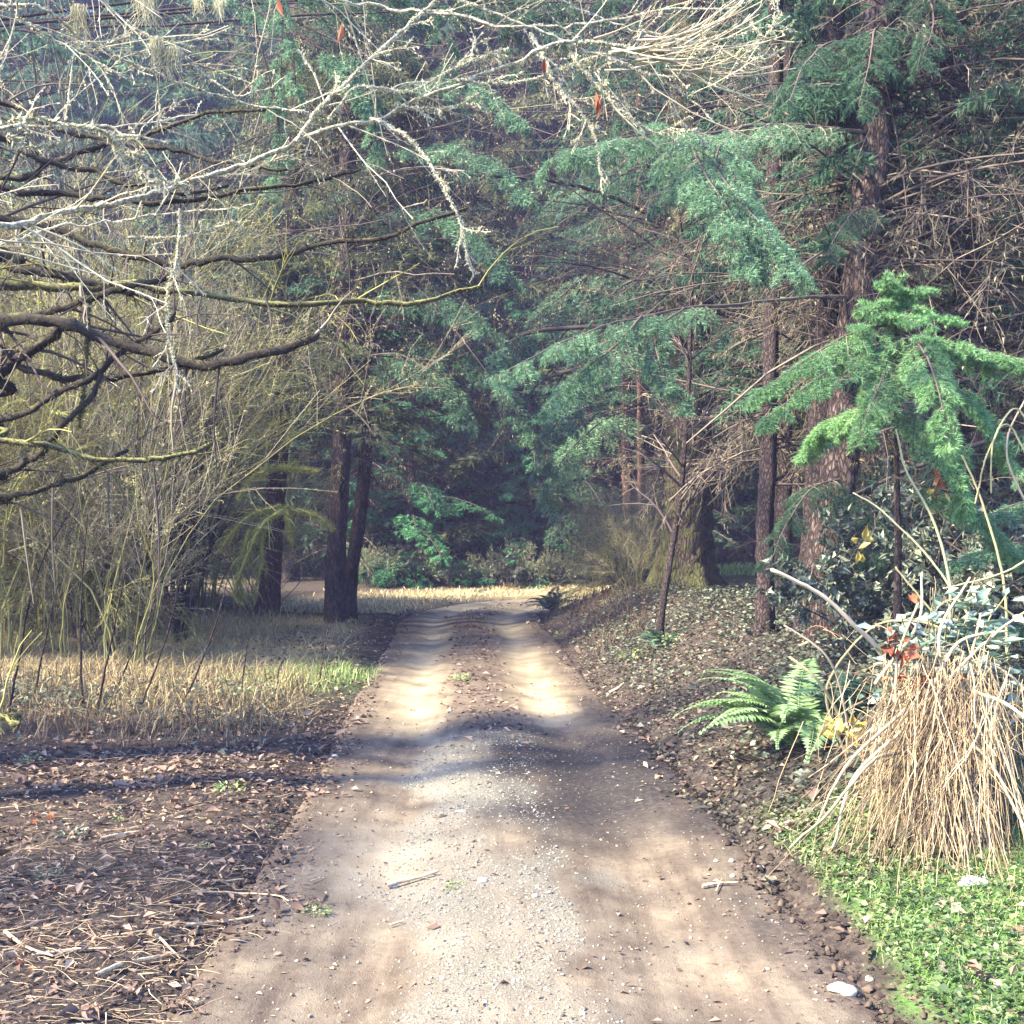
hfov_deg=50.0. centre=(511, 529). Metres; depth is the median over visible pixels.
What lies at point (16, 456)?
bare shrub
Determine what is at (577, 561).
bare shrub
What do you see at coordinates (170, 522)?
bare shrub
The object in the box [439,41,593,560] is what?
fir tree
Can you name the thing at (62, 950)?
stick
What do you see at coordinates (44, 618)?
alder tree
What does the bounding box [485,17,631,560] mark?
fir tree
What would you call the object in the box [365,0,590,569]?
fir tree
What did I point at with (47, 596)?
leafy shrub
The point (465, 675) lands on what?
weed
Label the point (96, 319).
bare shrub
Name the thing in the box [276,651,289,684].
shoot
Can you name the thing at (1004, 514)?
young fir
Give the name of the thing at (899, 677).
leaf cluster
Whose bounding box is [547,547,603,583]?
leafy shrub
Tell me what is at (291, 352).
bare shrub
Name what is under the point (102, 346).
bare shrub
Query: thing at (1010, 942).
fallen leaf
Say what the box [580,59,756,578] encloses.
fir tree
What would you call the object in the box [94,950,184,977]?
stick
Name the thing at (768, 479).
fir tree
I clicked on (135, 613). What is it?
alder tree
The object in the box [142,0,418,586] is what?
fir tree
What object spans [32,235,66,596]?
alder tree
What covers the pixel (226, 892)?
stick
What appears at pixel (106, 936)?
stick
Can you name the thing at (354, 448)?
fir tree
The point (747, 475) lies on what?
fir tree
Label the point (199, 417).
bare shrub
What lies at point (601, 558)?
bare shrub
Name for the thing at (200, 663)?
shoot
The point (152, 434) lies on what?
bare shrub
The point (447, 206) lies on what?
fir tree
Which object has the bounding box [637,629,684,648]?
sword fern
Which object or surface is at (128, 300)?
alder tree
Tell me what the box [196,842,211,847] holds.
weed
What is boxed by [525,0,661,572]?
fir tree
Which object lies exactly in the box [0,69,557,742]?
maple tree
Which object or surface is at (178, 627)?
bare bush
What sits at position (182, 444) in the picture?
bare shrub
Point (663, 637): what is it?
weed
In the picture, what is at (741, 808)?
bank litter
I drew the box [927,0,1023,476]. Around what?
fir tree
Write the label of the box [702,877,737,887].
stick
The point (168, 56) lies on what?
alder tree
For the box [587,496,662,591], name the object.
bare shrub
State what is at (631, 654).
weed
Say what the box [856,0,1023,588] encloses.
fir tree
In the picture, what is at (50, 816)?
leaf cluster
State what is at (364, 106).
fir tree
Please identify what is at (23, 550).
leafy shrub
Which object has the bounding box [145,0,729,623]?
fir tree
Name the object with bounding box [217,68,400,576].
fir tree
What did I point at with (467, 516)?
fir tree
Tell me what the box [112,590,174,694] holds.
shoot
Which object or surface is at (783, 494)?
fir tree
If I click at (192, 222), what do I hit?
alder tree
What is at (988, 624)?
evergreen shrub
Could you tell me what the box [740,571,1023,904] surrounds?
straw heap
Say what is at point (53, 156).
fir tree
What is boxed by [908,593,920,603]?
leaf cluster
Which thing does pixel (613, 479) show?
fir tree
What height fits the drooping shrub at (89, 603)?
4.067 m
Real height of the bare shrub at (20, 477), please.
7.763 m
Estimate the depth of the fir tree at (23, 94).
33.40 m
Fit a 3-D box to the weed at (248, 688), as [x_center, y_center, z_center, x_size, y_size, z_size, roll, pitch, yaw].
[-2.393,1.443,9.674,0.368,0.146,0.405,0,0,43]
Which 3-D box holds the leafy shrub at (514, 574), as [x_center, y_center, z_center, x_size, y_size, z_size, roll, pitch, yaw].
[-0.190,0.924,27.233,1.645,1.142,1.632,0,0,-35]
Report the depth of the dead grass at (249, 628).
12.97 m
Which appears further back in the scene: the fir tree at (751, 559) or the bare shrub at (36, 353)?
the fir tree at (751, 559)
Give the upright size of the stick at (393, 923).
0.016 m
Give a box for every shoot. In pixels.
[5,493,94,721]
[34,575,67,698]
[69,493,87,707]
[96,549,132,715]
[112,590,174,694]
[138,582,157,690]
[140,554,191,713]
[181,568,230,703]
[241,633,248,686]
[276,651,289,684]
[318,625,328,683]
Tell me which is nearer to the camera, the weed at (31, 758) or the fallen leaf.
the fallen leaf
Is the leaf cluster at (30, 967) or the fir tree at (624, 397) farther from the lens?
the fir tree at (624, 397)
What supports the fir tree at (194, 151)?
on the ground at (312, 587)
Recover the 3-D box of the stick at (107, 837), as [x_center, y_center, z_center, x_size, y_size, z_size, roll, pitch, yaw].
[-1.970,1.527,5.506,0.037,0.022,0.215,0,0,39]
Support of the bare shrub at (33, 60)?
on the ground at (312, 587)
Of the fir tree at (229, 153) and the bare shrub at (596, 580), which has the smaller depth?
the bare shrub at (596, 580)
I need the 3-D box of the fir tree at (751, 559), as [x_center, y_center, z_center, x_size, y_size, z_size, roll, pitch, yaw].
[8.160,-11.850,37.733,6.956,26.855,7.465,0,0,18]
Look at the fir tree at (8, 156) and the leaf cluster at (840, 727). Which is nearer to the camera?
the leaf cluster at (840, 727)
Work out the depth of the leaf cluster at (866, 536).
5.85 m
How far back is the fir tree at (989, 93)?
8.85 m
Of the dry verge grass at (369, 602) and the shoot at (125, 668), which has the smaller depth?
the shoot at (125, 668)
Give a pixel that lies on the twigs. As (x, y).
(98, 942)
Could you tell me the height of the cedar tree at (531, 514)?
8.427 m
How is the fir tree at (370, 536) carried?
on the ground at (312, 587)
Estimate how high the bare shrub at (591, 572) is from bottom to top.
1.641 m
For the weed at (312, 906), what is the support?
on the dirt road
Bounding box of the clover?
[753,759,1023,1023]
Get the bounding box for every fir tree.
[0,0,54,332]
[0,0,137,357]
[0,0,164,400]
[0,0,722,372]
[0,10,117,362]
[0,12,97,261]
[0,15,106,239]
[0,74,126,511]
[33,0,185,406]
[36,0,207,302]
[44,0,104,247]
[60,0,266,578]
[64,106,152,258]
[70,0,175,262]
[100,3,468,615]
[102,4,235,265]
[104,4,269,567]
[136,2,231,403]
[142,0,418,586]
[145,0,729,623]
[182,27,252,565]
[183,1,269,543]
[185,1,417,570]
[186,0,402,561]
[189,0,550,619]
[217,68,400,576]
[246,106,406,578]
[262,0,504,558]
[265,35,445,580]
[301,0,554,576]
[328,0,938,593]
[336,10,454,555]
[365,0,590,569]
[379,0,580,581]
[403,0,645,580]
[430,1,534,556]
[437,0,656,573]
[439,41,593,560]
[482,56,734,578]
[483,0,1023,645]
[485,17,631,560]
[488,67,664,582]
[522,2,663,543]
[524,121,753,532]
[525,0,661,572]
[545,8,732,556]
[547,0,746,568]
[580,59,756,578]
[585,0,1022,610]
[612,0,1023,591]
[617,3,755,562]
[634,0,985,637]
[648,0,953,463]
[653,0,750,540]
[654,52,751,563]
[655,0,1023,563]
[664,0,1023,634]
[686,0,1023,628]
[705,1,773,543]
[708,0,754,564]
[708,0,800,553]
[711,0,809,562]
[711,3,947,552]
[715,46,755,555]
[727,13,955,561]
[754,0,1023,436]
[786,0,1023,625]
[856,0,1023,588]
[879,68,1023,500]
[906,64,941,485]
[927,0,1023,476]
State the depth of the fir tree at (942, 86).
9.22 m
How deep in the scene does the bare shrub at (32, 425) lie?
12.69 m
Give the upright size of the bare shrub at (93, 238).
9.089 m
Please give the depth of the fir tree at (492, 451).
29.68 m
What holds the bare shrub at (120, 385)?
on the ground at (312, 587)
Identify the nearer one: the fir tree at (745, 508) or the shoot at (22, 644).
the shoot at (22, 644)
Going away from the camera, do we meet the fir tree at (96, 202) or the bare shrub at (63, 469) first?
the bare shrub at (63, 469)
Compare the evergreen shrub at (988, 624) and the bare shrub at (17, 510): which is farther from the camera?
the bare shrub at (17, 510)
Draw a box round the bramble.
[770,401,1023,768]
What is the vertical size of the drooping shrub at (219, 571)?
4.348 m
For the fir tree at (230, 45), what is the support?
on the ground at (312, 587)
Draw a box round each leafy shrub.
[0,502,79,610]
[0,508,170,626]
[0,554,49,632]
[0,554,90,619]
[54,549,156,606]
[346,541,403,586]
[369,539,433,584]
[373,534,456,583]
[432,553,473,584]
[452,544,515,582]
[465,545,529,586]
[478,534,567,586]
[537,549,589,585]
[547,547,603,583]
[753,455,1023,651]
[848,445,1023,624]
[860,481,1015,604]
[875,498,958,618]
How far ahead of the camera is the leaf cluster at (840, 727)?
5.51 m
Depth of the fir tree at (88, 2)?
47.19 m
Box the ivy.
[0,577,1023,813]
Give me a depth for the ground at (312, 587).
6.00 m
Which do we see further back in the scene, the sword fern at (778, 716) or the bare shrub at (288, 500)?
the bare shrub at (288, 500)
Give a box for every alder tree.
[0,0,803,393]
[3,210,51,631]
[25,330,46,629]
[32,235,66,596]
[48,172,100,627]
[116,188,145,612]
[132,345,159,623]
[155,184,217,624]
[158,282,199,613]
[160,190,221,613]
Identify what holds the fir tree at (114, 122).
on the ground at (312, 587)
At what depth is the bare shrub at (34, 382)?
13.52 m
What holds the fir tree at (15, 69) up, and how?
on the ground at (312, 587)
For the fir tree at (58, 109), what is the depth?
39.99 m
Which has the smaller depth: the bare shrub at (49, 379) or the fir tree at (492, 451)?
the bare shrub at (49, 379)
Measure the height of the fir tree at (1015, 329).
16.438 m
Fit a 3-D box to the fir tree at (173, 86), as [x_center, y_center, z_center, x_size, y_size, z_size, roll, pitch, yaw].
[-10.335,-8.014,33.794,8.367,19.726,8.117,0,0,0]
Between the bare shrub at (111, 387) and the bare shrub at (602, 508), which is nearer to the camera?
the bare shrub at (111, 387)
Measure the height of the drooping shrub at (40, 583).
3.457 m
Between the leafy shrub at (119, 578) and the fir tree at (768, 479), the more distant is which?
the leafy shrub at (119, 578)
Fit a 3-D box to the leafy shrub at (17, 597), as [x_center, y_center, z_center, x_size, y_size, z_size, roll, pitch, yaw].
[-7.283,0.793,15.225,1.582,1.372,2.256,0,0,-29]
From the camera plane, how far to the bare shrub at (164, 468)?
14.31 m
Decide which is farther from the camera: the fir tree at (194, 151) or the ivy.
the fir tree at (194, 151)
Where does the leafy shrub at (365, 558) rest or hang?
on the ground at (312, 587)
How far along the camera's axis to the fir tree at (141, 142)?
37.98 m
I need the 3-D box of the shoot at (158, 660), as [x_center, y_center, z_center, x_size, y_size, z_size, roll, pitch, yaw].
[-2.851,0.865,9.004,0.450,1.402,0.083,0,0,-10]
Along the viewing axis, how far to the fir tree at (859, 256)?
8.33 m
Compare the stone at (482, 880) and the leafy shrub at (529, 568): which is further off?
the leafy shrub at (529, 568)
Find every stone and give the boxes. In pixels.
[478,877,487,882]
[827,982,857,996]
[865,976,873,981]
[957,875,992,888]
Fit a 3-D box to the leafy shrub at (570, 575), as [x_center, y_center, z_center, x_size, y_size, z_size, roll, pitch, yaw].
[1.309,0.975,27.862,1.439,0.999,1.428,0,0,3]
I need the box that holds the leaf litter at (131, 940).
[0,661,381,1023]
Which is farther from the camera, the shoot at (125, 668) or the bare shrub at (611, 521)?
the bare shrub at (611, 521)
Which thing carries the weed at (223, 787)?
on the ground at (312, 587)
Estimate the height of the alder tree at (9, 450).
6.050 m
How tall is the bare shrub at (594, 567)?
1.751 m
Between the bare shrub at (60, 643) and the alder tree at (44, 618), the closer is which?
the bare shrub at (60, 643)
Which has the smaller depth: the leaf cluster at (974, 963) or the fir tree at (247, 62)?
the leaf cluster at (974, 963)
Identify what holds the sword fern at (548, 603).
on the ground at (312, 587)
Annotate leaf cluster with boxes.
[16,960,35,968]
[30,811,54,822]
[762,819,797,833]
[818,713,866,746]
[843,524,873,562]
[880,627,921,670]
[882,673,916,694]
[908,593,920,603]
[913,855,939,862]
[921,671,964,685]
[926,478,950,501]
[933,466,969,496]
[937,900,966,913]
[967,959,1016,989]
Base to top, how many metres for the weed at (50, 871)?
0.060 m
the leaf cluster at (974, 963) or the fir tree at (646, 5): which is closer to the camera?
the leaf cluster at (974, 963)
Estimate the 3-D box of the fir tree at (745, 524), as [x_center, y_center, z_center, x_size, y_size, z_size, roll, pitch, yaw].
[9.312,-13.557,31.518,8.592,30.912,8.006,0,0,34]
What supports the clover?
on the ground at (312, 587)
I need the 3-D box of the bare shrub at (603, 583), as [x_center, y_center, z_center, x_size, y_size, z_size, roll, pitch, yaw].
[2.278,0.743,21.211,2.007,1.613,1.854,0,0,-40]
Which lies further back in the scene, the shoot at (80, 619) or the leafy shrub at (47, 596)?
the leafy shrub at (47, 596)
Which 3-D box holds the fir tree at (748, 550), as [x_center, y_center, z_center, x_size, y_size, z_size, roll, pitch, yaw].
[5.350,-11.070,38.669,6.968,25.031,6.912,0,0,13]
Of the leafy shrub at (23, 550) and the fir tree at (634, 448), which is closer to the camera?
the leafy shrub at (23, 550)
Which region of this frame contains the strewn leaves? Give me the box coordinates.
[0,583,1023,1023]
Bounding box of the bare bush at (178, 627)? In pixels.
[82,306,260,642]
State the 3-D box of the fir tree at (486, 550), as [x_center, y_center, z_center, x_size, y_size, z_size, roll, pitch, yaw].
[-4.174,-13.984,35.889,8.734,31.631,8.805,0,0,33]
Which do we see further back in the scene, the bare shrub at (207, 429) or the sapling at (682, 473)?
the bare shrub at (207, 429)
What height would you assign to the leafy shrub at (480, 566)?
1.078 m
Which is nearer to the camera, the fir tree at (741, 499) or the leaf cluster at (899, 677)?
the leaf cluster at (899, 677)
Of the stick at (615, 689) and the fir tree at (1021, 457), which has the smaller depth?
the stick at (615, 689)
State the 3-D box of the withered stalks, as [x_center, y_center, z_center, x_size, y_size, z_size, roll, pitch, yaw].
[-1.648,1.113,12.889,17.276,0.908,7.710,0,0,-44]
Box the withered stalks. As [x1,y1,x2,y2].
[0,573,656,753]
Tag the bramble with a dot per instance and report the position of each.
(863, 633)
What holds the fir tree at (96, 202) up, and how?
on the ground at (312, 587)
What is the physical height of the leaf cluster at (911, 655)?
0.195 m
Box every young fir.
[732,270,1023,715]
[912,468,1023,670]
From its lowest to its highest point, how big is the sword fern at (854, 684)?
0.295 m
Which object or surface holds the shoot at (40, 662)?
on the ground at (312, 587)
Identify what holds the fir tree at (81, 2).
on the ground at (312, 587)
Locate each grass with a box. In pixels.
[0,597,419,724]
[218,561,1023,1023]
[233,581,610,616]
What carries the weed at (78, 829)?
on the ground at (312, 587)
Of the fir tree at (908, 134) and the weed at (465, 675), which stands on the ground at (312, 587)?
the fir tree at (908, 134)
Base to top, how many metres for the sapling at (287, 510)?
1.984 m
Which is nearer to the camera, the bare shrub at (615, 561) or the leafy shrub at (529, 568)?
the bare shrub at (615, 561)
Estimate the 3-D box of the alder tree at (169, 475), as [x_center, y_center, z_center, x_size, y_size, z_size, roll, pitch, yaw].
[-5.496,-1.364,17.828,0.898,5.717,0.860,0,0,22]
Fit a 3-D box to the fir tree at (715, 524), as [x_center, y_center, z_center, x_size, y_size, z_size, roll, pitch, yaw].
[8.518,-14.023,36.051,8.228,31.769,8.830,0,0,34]
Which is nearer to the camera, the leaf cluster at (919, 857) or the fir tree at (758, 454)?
the leaf cluster at (919, 857)
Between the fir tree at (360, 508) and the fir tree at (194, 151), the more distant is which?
the fir tree at (194, 151)
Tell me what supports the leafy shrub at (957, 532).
on the ground at (312, 587)
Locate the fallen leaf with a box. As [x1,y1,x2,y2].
[1001,941,1016,945]
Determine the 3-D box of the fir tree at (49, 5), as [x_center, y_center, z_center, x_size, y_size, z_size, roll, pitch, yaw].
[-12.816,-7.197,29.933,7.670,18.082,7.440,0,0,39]
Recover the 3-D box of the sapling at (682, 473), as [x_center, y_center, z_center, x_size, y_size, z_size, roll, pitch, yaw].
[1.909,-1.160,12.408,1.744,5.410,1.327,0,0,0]
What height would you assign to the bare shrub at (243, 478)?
4.636 m
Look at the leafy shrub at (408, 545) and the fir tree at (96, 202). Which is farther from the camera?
the fir tree at (96, 202)
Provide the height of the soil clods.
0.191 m
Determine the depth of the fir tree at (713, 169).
36.23 m
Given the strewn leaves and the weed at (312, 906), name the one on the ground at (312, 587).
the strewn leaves
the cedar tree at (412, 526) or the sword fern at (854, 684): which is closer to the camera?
the sword fern at (854, 684)
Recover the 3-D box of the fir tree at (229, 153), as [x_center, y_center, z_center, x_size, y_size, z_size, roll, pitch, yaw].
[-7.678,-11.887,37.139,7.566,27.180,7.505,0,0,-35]
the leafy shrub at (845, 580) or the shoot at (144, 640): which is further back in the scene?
the shoot at (144, 640)
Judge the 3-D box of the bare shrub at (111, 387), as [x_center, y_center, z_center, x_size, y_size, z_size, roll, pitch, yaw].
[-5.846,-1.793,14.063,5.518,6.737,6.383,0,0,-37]
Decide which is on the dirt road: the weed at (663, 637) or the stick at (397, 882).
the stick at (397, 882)
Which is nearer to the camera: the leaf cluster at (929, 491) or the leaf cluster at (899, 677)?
the leaf cluster at (899, 677)
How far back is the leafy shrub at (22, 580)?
15.13 m
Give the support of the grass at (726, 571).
on the ground at (312, 587)
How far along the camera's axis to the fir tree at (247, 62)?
32.93 m
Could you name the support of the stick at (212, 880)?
on the ground at (312, 587)
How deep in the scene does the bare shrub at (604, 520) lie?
19.54 m
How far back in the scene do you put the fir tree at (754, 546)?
37.49 m
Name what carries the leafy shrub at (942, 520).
on the ground at (312, 587)
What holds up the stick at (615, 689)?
on the ground at (312, 587)
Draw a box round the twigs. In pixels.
[0,748,331,1023]
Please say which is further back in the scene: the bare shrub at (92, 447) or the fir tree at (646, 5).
the fir tree at (646, 5)
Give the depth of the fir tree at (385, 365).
35.58 m
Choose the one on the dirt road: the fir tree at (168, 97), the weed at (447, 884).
the weed at (447, 884)
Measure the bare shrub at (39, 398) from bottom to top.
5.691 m
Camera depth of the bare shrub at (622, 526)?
18.66 m
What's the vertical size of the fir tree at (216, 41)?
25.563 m
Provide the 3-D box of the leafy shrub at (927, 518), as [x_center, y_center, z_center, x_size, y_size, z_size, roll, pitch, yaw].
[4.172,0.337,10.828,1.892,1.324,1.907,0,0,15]
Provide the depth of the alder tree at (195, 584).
18.07 m
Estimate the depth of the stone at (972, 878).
4.50 m
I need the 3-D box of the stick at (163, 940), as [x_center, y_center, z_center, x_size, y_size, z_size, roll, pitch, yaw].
[-1.284,1.551,4.096,0.012,0.044,0.200,0,0,-43]
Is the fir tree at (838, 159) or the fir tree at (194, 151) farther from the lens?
the fir tree at (194, 151)
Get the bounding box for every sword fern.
[522,587,581,611]
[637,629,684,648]
[672,657,837,763]
[768,666,888,719]
[833,739,895,776]
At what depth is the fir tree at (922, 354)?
31.83 m
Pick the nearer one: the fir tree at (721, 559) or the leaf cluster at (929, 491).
the leaf cluster at (929, 491)
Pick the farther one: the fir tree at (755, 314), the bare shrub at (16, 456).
the fir tree at (755, 314)
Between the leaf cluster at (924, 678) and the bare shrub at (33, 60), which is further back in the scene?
the bare shrub at (33, 60)
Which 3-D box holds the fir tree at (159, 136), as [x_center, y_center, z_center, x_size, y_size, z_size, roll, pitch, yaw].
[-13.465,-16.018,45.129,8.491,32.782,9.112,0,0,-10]
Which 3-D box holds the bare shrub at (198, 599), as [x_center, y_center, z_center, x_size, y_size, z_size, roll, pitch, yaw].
[-6.715,-1.627,19.636,5.876,6.202,5.079,0,0,-15]
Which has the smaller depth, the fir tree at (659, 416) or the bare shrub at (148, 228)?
the bare shrub at (148, 228)
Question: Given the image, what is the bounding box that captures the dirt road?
[162,596,882,1023]
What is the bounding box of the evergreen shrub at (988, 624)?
[849,577,1023,749]
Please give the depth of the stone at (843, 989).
3.75 m
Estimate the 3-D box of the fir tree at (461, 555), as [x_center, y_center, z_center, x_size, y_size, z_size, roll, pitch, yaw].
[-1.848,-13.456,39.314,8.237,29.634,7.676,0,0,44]
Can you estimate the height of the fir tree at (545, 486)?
12.875 m
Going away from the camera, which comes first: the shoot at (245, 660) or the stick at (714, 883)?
the stick at (714, 883)
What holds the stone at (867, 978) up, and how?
on the ground at (312, 587)
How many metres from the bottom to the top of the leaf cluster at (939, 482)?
0.179 m
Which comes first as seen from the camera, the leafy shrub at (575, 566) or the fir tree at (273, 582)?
the fir tree at (273, 582)
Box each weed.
[20,754,45,762]
[27,862,63,882]
[53,823,89,840]
[106,805,122,813]
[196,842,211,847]
[214,778,246,794]
[215,685,261,701]
[300,904,330,916]
[443,880,464,889]
[449,672,472,681]
[551,631,566,638]
[616,648,651,662]
[649,634,679,647]
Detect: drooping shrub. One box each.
[0,437,218,647]
[0,487,220,664]
[0,499,110,643]
[29,498,347,622]
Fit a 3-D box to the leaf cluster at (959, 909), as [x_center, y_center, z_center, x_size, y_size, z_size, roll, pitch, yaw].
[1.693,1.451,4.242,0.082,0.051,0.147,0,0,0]
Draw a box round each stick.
[3,929,53,956]
[32,934,121,956]
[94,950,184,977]
[99,830,138,840]
[101,925,177,937]
[155,933,180,958]
[185,915,254,925]
[190,890,290,906]
[211,878,243,881]
[386,870,438,886]
[389,920,402,925]
[609,682,623,692]
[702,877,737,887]
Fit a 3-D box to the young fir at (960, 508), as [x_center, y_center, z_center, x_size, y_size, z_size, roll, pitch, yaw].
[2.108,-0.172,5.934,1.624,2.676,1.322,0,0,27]
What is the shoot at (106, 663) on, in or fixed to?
on the ground at (312, 587)
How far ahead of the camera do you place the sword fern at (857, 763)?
5.76 m
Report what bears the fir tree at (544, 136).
on the ground at (312, 587)
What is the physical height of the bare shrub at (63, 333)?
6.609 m
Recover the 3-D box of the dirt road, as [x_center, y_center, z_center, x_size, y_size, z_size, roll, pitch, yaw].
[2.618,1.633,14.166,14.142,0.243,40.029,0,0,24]
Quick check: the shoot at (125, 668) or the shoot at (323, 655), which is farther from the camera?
the shoot at (323, 655)
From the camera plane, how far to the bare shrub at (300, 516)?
19.12 m
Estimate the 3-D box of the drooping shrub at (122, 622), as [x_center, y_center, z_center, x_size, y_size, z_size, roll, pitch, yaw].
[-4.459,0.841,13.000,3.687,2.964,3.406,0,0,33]
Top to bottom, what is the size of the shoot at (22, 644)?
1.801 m
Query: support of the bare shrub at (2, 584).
on the ground at (312, 587)
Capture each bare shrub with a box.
[0,0,349,638]
[0,0,351,632]
[0,50,315,603]
[0,98,164,571]
[0,121,433,639]
[0,152,186,556]
[0,153,300,642]
[0,180,316,629]
[0,198,201,659]
[0,213,356,633]
[0,213,481,665]
[0,228,99,534]
[0,258,340,633]
[0,281,118,623]
[0,291,128,532]
[0,291,151,621]
[0,382,72,571]
[0,394,237,657]
[0,423,61,564]
[1,239,150,609]
[1,253,234,551]
[1,278,207,613]
[3,293,214,515]
[18,220,322,604]
[18,240,266,579]
[18,320,268,602]
[31,297,329,587]
[63,292,245,608]
[64,266,303,609]
[96,361,329,609]
[161,385,392,602]
[178,433,386,606]
[549,511,661,608]
[550,470,664,589]
[550,502,656,610]
[551,494,725,613]
[555,519,661,609]
[555,533,657,604]
[556,488,663,585]
[557,479,662,581]
[558,486,664,575]
[561,479,664,572]
[564,565,646,601]
[574,536,649,598]
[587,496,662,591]
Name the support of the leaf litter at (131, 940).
on the ground at (312, 587)
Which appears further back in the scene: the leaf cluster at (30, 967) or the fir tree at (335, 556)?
the fir tree at (335, 556)
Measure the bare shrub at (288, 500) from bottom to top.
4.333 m
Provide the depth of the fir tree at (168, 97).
33.38 m
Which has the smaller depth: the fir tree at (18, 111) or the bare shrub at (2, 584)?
the bare shrub at (2, 584)
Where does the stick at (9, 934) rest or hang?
on the ground at (312, 587)
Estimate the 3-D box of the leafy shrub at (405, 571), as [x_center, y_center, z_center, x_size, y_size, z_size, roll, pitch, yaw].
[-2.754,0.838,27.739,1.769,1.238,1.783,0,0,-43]
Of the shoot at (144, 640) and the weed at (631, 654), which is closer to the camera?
the shoot at (144, 640)
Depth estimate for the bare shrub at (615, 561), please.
18.09 m
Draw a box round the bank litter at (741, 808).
[567,589,1023,897]
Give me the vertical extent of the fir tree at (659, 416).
25.541 m
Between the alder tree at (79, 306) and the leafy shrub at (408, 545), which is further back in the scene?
the leafy shrub at (408, 545)
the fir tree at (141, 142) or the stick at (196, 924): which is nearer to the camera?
the stick at (196, 924)
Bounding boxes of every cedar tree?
[324,229,504,588]
[451,294,593,588]
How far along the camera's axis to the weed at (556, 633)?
16.13 m
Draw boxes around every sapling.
[215,457,335,607]
[607,202,746,646]
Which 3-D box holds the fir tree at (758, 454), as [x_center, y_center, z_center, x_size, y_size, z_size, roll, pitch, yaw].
[9.076,-7.352,27.357,6.873,19.382,6.800,0,0,26]
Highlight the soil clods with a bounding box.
[115,673,967,1023]
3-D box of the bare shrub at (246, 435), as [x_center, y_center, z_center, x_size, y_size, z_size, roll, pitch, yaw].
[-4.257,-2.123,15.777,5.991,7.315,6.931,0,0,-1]
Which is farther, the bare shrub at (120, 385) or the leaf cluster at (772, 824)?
the bare shrub at (120, 385)
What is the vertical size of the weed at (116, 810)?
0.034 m
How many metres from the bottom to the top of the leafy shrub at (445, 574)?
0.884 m
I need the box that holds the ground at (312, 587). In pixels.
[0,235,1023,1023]
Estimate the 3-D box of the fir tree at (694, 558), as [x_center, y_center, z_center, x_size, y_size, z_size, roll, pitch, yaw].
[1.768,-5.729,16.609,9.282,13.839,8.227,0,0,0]

